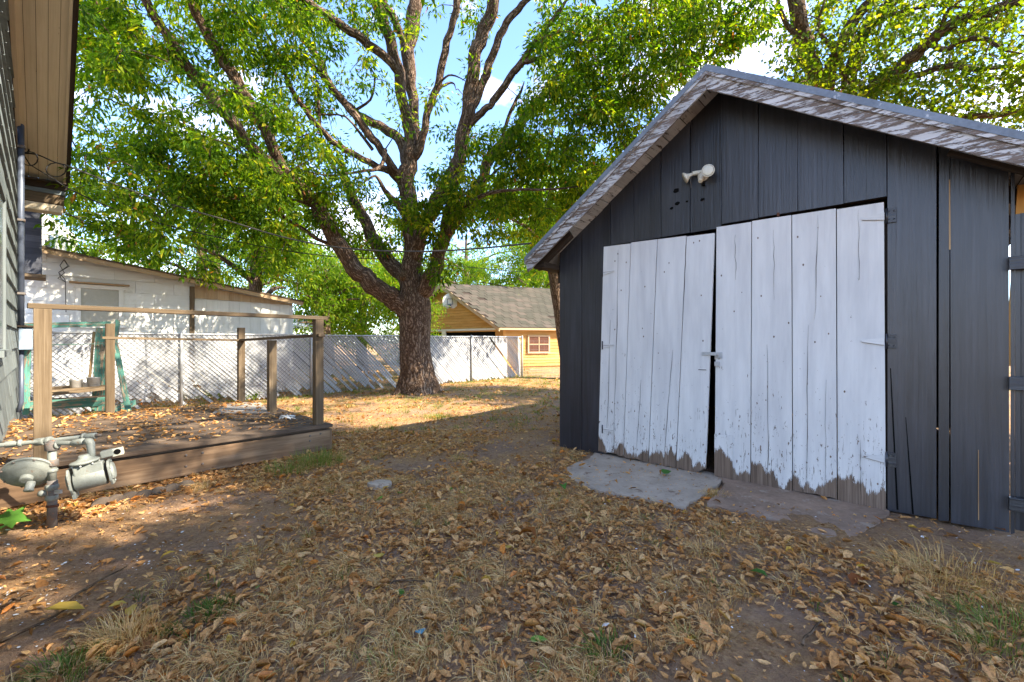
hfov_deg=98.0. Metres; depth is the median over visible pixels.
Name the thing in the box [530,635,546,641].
fallen leaf
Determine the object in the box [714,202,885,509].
door
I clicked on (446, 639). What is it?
fallen leaf
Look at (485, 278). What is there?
background tree
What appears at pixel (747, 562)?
fallen leaf
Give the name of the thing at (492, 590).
fallen leaf
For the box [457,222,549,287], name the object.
background tree
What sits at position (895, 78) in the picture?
yellow green tree
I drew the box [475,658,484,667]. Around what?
fallen leaf
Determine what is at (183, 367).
chain link fence
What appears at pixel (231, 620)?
fallen leaf
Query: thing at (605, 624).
paint chips
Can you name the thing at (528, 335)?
window frame
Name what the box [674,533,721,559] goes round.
grass tuft
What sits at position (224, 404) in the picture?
deck leaves
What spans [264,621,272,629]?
fallen leaf
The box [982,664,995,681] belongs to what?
fallen leaf
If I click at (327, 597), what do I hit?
fallen leaf
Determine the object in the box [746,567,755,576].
fallen leaf
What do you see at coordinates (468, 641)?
fallen leaf
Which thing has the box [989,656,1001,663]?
fallen leaf
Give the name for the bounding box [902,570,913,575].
fallen leaf
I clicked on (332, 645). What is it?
fallen leaf
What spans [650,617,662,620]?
fallen leaf
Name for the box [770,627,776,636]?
fallen leaf
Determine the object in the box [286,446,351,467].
grass tuft
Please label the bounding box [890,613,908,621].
fallen leaf
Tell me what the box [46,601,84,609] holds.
fallen leaf
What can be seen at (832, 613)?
fallen leaf
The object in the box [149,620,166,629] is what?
fallen leaf
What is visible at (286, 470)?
grass tuft
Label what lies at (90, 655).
fallen leaf
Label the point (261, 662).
fallen leaf
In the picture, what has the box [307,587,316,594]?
fallen leaf
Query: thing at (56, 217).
background tree
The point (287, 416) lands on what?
plastic scrap
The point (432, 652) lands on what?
fallen leaf
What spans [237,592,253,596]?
fallen leaf
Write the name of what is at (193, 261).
background tree
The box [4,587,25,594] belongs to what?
fallen leaf
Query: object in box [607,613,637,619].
fallen twig
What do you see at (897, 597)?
fallen leaf
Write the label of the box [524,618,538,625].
fallen leaf
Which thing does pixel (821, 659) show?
fallen leaf
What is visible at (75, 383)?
pot
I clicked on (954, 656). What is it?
fallen leaf
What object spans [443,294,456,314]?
outdoor light
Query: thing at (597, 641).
grass tuft
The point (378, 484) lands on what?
flat stone
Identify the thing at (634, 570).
fallen leaf
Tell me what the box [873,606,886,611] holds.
fallen leaf
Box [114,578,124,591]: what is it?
fallen leaf
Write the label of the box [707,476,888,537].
concrete apron
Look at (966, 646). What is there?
fallen leaf
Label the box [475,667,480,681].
fallen leaf
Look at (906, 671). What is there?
fallen leaf
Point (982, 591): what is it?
fallen leaf
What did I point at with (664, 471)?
fallen leaf
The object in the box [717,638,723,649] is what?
fallen leaf
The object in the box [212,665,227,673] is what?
fallen leaf
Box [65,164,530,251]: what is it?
overhead cable
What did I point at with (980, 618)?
grass tuft
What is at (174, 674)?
fallen leaf
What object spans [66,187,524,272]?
overhead cable
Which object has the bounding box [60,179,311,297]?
background tree
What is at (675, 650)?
fallen leaf
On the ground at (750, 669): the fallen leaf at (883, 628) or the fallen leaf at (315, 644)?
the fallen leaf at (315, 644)
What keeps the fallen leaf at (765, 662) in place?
on the ground at (750, 669)
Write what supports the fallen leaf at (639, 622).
on the ground at (750, 669)
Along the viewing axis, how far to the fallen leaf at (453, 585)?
2.23 m
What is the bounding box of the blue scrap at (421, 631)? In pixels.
[415,628,425,633]
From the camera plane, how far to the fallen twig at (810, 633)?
1.87 m
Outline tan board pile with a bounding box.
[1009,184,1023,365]
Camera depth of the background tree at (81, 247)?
15.61 m
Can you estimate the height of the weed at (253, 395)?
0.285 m
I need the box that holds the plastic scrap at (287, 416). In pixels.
[279,414,295,418]
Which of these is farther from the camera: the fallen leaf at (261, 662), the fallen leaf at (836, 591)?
the fallen leaf at (836, 591)
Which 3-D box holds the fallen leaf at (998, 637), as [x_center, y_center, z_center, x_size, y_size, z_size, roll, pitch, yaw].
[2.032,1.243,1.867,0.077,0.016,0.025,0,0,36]
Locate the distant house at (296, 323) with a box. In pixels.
[293,319,311,368]
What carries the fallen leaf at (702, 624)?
on the ground at (750, 669)
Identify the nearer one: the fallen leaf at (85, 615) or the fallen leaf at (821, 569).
the fallen leaf at (85, 615)
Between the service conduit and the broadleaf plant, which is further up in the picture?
the service conduit
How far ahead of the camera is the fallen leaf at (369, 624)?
1.89 m
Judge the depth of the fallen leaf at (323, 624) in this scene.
1.96 m
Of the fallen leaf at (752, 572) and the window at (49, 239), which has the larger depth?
the window at (49, 239)
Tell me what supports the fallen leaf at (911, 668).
on the fallen leaf
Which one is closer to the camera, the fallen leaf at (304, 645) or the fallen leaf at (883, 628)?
the fallen leaf at (304, 645)
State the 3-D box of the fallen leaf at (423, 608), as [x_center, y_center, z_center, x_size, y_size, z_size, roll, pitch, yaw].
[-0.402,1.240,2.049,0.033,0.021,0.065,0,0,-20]
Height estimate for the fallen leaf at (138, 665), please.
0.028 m
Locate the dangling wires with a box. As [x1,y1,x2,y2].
[58,260,68,304]
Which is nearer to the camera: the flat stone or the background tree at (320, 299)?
the flat stone
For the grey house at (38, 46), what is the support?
on the ground at (750, 669)
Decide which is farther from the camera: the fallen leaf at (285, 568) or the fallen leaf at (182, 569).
the fallen leaf at (182, 569)
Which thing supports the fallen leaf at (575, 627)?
on the ground at (750, 669)
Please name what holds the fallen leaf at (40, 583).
on the ground at (750, 669)
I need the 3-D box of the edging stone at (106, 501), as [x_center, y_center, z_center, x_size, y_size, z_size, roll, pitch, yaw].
[-3.144,1.252,3.414,0.050,0.096,0.133,0,0,43]
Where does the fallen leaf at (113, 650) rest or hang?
on the ground at (750, 669)
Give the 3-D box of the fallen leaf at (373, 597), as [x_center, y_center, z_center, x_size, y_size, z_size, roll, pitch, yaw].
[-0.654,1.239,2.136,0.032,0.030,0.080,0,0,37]
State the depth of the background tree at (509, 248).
26.86 m
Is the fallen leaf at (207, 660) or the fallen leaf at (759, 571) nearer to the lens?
the fallen leaf at (207, 660)
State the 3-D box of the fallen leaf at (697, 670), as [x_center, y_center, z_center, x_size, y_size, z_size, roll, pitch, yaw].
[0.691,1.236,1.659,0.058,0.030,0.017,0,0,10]
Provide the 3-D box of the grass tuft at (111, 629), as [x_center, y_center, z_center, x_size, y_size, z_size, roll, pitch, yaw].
[-1.600,1.204,1.883,0.447,0.134,0.392,0,0,0]
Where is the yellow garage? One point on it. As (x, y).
(527, 313)
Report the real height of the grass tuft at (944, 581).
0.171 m
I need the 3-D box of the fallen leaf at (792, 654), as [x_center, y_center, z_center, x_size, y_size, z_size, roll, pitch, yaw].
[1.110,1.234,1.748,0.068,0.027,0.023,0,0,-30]
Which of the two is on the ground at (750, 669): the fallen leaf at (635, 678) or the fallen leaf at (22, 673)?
the fallen leaf at (635, 678)
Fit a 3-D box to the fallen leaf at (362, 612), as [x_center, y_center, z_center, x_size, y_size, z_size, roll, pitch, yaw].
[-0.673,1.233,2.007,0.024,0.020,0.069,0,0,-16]
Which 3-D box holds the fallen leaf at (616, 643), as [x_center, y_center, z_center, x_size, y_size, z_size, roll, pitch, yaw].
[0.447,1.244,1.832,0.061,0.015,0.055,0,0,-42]
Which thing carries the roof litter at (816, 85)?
on the barn shed at (816, 262)
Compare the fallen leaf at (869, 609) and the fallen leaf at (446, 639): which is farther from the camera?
the fallen leaf at (869, 609)
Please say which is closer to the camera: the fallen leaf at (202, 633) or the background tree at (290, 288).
the fallen leaf at (202, 633)
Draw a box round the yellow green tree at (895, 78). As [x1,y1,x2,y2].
[754,0,1023,130]
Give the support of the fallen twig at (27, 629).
on the ground at (750, 669)
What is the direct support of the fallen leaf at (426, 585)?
on the ground at (750, 669)
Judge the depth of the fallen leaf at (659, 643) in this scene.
1.84 m
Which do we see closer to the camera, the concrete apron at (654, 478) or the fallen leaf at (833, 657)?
the fallen leaf at (833, 657)
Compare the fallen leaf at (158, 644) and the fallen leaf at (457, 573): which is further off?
the fallen leaf at (457, 573)
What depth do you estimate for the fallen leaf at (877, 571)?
2.38 m
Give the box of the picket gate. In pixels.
[1008,213,1023,530]
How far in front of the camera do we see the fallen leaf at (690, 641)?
1.83 m
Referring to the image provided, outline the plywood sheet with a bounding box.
[213,402,269,413]
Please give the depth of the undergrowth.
11.55 m
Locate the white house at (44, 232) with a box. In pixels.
[42,213,77,251]
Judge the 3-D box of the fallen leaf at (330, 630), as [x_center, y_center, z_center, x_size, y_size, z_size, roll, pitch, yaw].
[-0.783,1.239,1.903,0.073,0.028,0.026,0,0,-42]
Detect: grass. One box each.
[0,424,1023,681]
[22,374,559,434]
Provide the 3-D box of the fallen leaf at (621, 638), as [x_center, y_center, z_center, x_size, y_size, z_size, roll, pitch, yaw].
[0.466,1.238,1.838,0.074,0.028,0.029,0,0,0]
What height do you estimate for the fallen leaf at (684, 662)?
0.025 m
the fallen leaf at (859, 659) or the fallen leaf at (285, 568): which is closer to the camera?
the fallen leaf at (859, 659)
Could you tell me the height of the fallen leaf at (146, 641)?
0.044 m
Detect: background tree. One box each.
[48,214,249,284]
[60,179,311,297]
[63,237,142,265]
[121,183,323,287]
[177,141,345,293]
[239,249,375,360]
[270,244,388,375]
[304,245,447,367]
[326,212,458,357]
[371,281,448,361]
[423,240,516,286]
[457,129,575,355]
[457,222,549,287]
[478,228,549,287]
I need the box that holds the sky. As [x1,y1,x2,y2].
[48,0,1023,342]
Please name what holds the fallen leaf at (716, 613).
on the ground at (750, 669)
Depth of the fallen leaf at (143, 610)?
2.04 m
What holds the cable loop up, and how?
hanging from the grey house at (38, 46)
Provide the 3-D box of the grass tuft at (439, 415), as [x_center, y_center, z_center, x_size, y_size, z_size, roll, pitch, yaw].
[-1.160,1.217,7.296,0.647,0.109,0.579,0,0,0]
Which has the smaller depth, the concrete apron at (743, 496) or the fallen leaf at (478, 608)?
the fallen leaf at (478, 608)
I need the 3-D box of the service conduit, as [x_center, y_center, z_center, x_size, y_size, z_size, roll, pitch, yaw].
[-6.692,-1.107,6.133,0.300,4.165,0.210,0,0,44]
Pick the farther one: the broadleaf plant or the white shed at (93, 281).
the white shed at (93, 281)
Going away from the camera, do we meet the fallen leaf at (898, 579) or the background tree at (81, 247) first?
the fallen leaf at (898, 579)
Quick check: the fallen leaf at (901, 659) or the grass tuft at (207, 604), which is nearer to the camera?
the fallen leaf at (901, 659)
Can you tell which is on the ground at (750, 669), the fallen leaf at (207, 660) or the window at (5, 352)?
the fallen leaf at (207, 660)
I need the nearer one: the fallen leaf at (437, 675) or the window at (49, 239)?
the fallen leaf at (437, 675)
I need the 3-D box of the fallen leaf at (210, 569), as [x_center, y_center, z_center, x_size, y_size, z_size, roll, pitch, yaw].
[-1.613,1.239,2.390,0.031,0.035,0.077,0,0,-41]
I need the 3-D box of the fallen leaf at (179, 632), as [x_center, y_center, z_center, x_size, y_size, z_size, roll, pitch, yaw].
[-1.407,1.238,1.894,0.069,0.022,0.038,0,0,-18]
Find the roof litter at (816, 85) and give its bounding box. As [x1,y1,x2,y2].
[729,68,954,116]
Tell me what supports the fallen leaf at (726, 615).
on the ground at (750, 669)
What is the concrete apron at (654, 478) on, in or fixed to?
on the ground at (750, 669)
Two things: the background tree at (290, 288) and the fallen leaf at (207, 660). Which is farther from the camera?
the background tree at (290, 288)
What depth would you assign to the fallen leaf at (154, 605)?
2.09 m
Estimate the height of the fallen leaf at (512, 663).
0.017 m
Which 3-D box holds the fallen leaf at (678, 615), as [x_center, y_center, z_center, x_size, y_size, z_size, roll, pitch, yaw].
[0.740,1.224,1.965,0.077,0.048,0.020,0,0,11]
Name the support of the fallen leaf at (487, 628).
on the ground at (750, 669)
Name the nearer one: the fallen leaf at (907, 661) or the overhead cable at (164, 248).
the fallen leaf at (907, 661)
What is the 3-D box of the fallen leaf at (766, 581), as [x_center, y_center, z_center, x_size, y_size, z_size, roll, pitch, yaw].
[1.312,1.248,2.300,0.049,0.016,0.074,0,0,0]
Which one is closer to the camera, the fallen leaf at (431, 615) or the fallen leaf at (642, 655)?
the fallen leaf at (642, 655)
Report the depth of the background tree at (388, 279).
17.32 m
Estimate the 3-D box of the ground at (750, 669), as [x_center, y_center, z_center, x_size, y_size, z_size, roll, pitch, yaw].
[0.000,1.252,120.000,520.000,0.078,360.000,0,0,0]
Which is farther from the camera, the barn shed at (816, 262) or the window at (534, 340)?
the window at (534, 340)
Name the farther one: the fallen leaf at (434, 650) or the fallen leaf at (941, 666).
the fallen leaf at (434, 650)
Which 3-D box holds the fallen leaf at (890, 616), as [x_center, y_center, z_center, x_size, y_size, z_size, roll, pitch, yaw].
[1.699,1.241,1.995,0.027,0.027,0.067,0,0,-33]
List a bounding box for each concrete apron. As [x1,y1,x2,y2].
[564,453,721,509]
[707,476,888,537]
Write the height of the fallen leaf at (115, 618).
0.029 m
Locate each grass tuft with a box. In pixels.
[14,638,115,681]
[65,595,188,658]
[153,617,190,637]
[175,589,243,623]
[263,455,311,475]
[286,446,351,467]
[422,411,458,420]
[569,622,644,662]
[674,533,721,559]
[697,486,732,497]
[849,529,1023,603]
[905,587,1023,664]
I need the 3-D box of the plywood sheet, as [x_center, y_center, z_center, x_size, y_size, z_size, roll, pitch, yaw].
[-3.800,0.938,6.193,0.616,0.012,1.437,0,0,-34]
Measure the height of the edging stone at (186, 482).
0.096 m
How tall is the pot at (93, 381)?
0.140 m
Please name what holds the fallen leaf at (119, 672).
on the ground at (750, 669)
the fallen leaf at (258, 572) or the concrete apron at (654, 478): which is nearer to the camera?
the fallen leaf at (258, 572)
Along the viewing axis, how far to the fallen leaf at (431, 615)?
1.99 m
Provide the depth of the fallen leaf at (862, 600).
2.08 m
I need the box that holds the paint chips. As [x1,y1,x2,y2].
[0,482,1020,670]
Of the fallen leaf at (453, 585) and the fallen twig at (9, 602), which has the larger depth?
the fallen leaf at (453, 585)
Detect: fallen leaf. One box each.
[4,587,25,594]
[18,667,33,675]
[29,602,45,607]
[35,579,48,587]
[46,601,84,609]
[70,662,91,669]
[79,611,94,621]
[85,642,105,661]
[105,645,118,657]
[109,600,125,606]
[110,617,124,622]
[113,664,124,677]
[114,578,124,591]
[121,646,140,657]
[125,604,137,614]
[132,660,150,674]
[136,607,152,619]
[142,637,150,653]
[144,604,159,609]
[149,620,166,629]
[149,639,168,652]
[162,669,180,680]
[173,629,190,633]
[177,566,189,572]
[178,629,188,641]
[197,657,214,664]
[200,628,213,642]
[208,567,215,574]
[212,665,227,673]
[213,617,224,629]
[220,617,237,626]
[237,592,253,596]
[239,637,253,641]
[240,655,251,661]
[254,671,275,678]
[255,568,264,578]
[255,659,269,666]
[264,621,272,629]
[277,576,290,583]
[281,565,293,576]
[293,644,307,649]
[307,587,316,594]
[309,608,318,619]
[311,640,323,646]
[318,592,331,601]
[320,621,336,628]
[322,628,335,635]
[323,642,336,648]
[330,634,340,641]
[353,577,362,586]
[360,610,365,620]
[365,621,379,635]
[369,594,381,605]
[386,607,399,620]
[421,605,428,613]
[422,582,430,591]
[423,613,436,621]
[424,646,440,655]
[428,647,437,656]
[432,668,440,681]
[440,669,451,676]
[442,635,452,647]
[443,647,451,661]
[447,583,460,590]
[451,570,464,579]
[464,639,470,653]
[465,607,477,617]
[475,605,481,614]
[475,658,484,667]
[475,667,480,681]
[481,625,491,631]
[488,588,496,594]
[505,660,518,667]
[518,526,536,537]
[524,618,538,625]
[527,662,539,669]
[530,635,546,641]
[540,646,555,654]
[570,660,580,668]
[571,621,579,630]
[580,624,588,635]
[582,592,593,601]
[611,638,629,645]
[618,635,632,642]
[629,666,637,681]
[631,565,637,575]
[635,619,649,626]
[635,652,646,664]
[638,653,650,662]
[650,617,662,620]
[653,602,660,610]
[653,641,665,646]
[660,573,672,580]
[661,469,670,473]
[671,612,687,622]
[671,643,686,652]
[675,673,689,679]
[680,658,690,669]
[682,637,695,647]
[685,608,694,615]
[685,656,696,662]
[690,668,704,674]
[699,619,713,636]
[714,608,726,619]
[715,607,730,621]
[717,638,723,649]
[718,602,728,612]
[729,673,742,681]
[740,559,753,568]
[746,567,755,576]
[749,568,766,575]
[756,659,771,664]
[760,579,773,586]
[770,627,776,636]
[790,652,800,660]
[814,657,829,663]
[817,566,829,573]
[825,606,843,618]
[828,650,838,667]
[831,589,844,597]
[842,628,858,638]
[847,572,865,584]
[849,651,870,666]
[855,598,871,606]
[855,655,867,663]
[863,604,875,614]
[866,665,892,674]
[873,568,879,575]
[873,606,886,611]
[877,624,891,637]
[883,614,896,619]
[887,657,895,669]
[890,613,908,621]
[891,595,903,605]
[892,656,917,668]
[893,573,903,583]
[898,655,904,665]
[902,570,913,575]
[902,664,914,671]
[902,669,916,675]
[915,590,923,598]
[916,641,934,656]
[931,662,950,674]
[938,649,961,663]
[941,636,958,646]
[958,641,970,651]
[960,623,973,634]
[969,585,986,594]
[971,589,985,595]
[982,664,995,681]
[986,635,1008,639]
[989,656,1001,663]
[996,669,1009,681]
[1005,614,1023,622]
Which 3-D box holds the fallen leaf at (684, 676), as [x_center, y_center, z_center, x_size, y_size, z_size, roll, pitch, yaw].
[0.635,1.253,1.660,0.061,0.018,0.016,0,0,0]
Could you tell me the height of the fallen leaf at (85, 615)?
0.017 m
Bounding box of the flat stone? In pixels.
[367,479,391,489]
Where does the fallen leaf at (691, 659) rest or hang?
on the ground at (750, 669)
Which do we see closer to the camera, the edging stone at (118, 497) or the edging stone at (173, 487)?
the edging stone at (118, 497)
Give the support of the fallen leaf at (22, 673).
on the fallen leaf
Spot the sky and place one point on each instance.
(426, 62)
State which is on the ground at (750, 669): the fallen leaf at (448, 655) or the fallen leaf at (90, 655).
the fallen leaf at (448, 655)
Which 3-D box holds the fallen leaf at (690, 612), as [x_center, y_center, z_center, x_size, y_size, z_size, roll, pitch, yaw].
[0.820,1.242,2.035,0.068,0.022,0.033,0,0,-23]
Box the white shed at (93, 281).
[25,246,303,404]
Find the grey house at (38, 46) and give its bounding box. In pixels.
[0,0,78,442]
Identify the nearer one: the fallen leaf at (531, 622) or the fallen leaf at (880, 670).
the fallen leaf at (880, 670)
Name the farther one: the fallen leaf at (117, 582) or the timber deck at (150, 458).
the timber deck at (150, 458)
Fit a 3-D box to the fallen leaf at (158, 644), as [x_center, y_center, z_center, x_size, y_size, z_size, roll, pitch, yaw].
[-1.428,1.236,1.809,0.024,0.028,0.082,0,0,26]
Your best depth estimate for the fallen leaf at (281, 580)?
2.26 m
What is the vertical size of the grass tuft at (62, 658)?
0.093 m
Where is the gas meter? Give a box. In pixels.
[0,433,124,527]
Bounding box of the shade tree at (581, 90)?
[33,0,794,395]
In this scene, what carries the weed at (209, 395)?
on the ground at (750, 669)
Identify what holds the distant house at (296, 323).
on the ground at (750, 669)
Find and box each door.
[598,233,714,471]
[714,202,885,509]
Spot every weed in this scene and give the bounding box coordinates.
[197,390,223,400]
[245,388,261,399]
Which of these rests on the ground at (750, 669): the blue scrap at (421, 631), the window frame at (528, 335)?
the blue scrap at (421, 631)
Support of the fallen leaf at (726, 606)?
on the ground at (750, 669)
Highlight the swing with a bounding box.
[22,320,135,414]
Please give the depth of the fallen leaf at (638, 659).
1.74 m
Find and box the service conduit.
[16,124,32,411]
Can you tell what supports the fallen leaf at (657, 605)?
on the ground at (750, 669)
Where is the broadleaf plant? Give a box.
[0,505,31,528]
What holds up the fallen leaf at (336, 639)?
on the ground at (750, 669)
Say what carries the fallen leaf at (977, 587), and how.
on the ground at (750, 669)
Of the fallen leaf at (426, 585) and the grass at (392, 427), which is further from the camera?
the grass at (392, 427)
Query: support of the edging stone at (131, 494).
on the ground at (750, 669)
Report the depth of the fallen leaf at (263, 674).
1.66 m
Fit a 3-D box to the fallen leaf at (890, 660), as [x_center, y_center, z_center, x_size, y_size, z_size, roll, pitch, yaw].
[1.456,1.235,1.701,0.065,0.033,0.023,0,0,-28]
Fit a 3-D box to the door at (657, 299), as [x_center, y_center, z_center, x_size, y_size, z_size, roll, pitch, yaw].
[1.408,0.107,4.493,1.221,2.266,0.029,0,0,42]
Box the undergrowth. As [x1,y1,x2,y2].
[73,360,532,413]
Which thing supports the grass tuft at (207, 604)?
on the ground at (750, 669)
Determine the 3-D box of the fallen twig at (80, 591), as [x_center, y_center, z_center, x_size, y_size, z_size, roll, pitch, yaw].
[-2.111,1.235,2.260,0.032,0.018,0.384,0,0,0]
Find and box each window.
[0,171,11,357]
[48,235,54,247]
[69,281,129,327]
[529,337,548,351]
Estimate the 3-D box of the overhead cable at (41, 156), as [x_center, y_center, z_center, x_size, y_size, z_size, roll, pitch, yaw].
[-6.681,-2.867,6.248,0.711,0.761,0.339,0,0,0]
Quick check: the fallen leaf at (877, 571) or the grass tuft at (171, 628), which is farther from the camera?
the fallen leaf at (877, 571)
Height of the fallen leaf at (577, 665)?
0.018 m
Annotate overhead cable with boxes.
[26,149,64,164]
[63,212,279,275]
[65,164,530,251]
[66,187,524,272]
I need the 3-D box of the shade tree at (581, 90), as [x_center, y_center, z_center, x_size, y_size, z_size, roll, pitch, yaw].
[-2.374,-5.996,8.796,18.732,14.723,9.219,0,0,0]
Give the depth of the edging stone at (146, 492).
3.58 m
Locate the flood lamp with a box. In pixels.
[682,164,714,185]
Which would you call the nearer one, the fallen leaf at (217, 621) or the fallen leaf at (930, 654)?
the fallen leaf at (930, 654)
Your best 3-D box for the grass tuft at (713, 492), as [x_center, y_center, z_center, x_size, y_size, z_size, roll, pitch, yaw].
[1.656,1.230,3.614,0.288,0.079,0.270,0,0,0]
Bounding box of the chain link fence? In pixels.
[22,331,550,418]
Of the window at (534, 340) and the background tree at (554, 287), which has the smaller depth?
the background tree at (554, 287)
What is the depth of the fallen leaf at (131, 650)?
1.77 m
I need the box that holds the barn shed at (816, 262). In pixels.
[524,64,1023,533]
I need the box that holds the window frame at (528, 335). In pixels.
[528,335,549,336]
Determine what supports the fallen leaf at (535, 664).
on the ground at (750, 669)
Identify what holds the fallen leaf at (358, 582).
on the ground at (750, 669)
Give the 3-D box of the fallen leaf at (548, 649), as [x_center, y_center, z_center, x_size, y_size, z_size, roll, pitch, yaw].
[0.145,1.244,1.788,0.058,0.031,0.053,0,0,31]
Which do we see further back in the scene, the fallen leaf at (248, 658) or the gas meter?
the gas meter
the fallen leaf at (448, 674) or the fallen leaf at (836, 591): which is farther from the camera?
the fallen leaf at (836, 591)
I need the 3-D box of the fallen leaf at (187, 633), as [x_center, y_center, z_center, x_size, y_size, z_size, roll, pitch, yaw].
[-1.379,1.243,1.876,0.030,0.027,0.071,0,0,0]
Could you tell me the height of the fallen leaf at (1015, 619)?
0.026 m
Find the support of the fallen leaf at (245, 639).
on the ground at (750, 669)
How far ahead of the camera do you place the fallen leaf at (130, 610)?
2.04 m
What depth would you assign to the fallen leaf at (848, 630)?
1.90 m
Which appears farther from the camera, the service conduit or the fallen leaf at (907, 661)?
the service conduit
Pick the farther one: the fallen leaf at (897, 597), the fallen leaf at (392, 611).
the fallen leaf at (897, 597)
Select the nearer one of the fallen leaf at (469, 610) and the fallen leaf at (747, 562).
the fallen leaf at (469, 610)
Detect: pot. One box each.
[69,379,82,387]
[86,377,100,386]
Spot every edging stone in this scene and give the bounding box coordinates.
[90,497,112,507]
[109,494,126,501]
[123,491,136,499]
[135,489,154,498]
[151,487,168,494]
[165,483,180,491]
[179,480,195,486]
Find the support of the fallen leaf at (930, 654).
on the ground at (750, 669)
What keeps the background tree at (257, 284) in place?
on the ground at (750, 669)
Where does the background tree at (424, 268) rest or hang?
on the ground at (750, 669)
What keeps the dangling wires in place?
hanging from the white shed at (93, 281)
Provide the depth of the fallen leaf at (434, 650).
1.76 m
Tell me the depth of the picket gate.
2.86 m
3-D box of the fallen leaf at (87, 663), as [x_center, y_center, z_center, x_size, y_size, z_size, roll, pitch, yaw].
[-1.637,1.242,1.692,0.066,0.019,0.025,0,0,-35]
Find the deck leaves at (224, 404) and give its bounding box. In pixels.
[0,400,326,464]
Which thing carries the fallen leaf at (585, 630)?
on the ground at (750, 669)
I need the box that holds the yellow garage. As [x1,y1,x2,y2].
[396,283,559,368]
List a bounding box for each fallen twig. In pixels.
[0,594,29,608]
[0,602,82,643]
[64,565,127,601]
[390,579,431,583]
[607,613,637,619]
[801,619,823,645]
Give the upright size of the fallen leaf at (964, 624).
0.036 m
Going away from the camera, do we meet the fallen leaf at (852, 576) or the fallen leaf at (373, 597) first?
the fallen leaf at (373, 597)
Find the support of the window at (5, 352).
in the grey house at (38, 46)
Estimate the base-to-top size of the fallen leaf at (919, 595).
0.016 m
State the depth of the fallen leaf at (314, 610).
2.02 m
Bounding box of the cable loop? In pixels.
[25,151,66,187]
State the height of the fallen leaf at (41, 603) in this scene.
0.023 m
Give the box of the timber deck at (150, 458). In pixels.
[0,303,332,508]
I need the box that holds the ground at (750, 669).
[0,343,1023,681]
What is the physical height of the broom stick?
0.814 m
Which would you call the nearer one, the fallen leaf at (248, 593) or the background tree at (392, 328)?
the fallen leaf at (248, 593)
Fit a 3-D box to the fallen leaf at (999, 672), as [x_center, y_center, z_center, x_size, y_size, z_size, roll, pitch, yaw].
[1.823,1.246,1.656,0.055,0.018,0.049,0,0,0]
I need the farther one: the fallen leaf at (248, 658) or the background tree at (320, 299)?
the background tree at (320, 299)
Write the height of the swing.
1.415 m
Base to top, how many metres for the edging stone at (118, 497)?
0.096 m
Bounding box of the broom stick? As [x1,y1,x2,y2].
[88,332,94,376]
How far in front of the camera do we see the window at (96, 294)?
8.57 m
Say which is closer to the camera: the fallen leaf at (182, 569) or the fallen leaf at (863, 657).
the fallen leaf at (863, 657)
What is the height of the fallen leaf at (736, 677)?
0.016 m
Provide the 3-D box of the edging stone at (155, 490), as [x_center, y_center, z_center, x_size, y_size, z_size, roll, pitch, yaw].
[-2.907,1.252,3.659,0.050,0.096,0.133,0,0,43]
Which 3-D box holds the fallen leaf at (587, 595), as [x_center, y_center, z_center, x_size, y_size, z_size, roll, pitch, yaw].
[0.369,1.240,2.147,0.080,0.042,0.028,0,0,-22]
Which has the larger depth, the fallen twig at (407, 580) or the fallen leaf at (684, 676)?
the fallen twig at (407, 580)
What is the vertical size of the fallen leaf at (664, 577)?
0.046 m
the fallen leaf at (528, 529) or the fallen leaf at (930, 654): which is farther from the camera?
the fallen leaf at (528, 529)
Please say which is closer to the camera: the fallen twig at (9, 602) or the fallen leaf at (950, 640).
the fallen leaf at (950, 640)

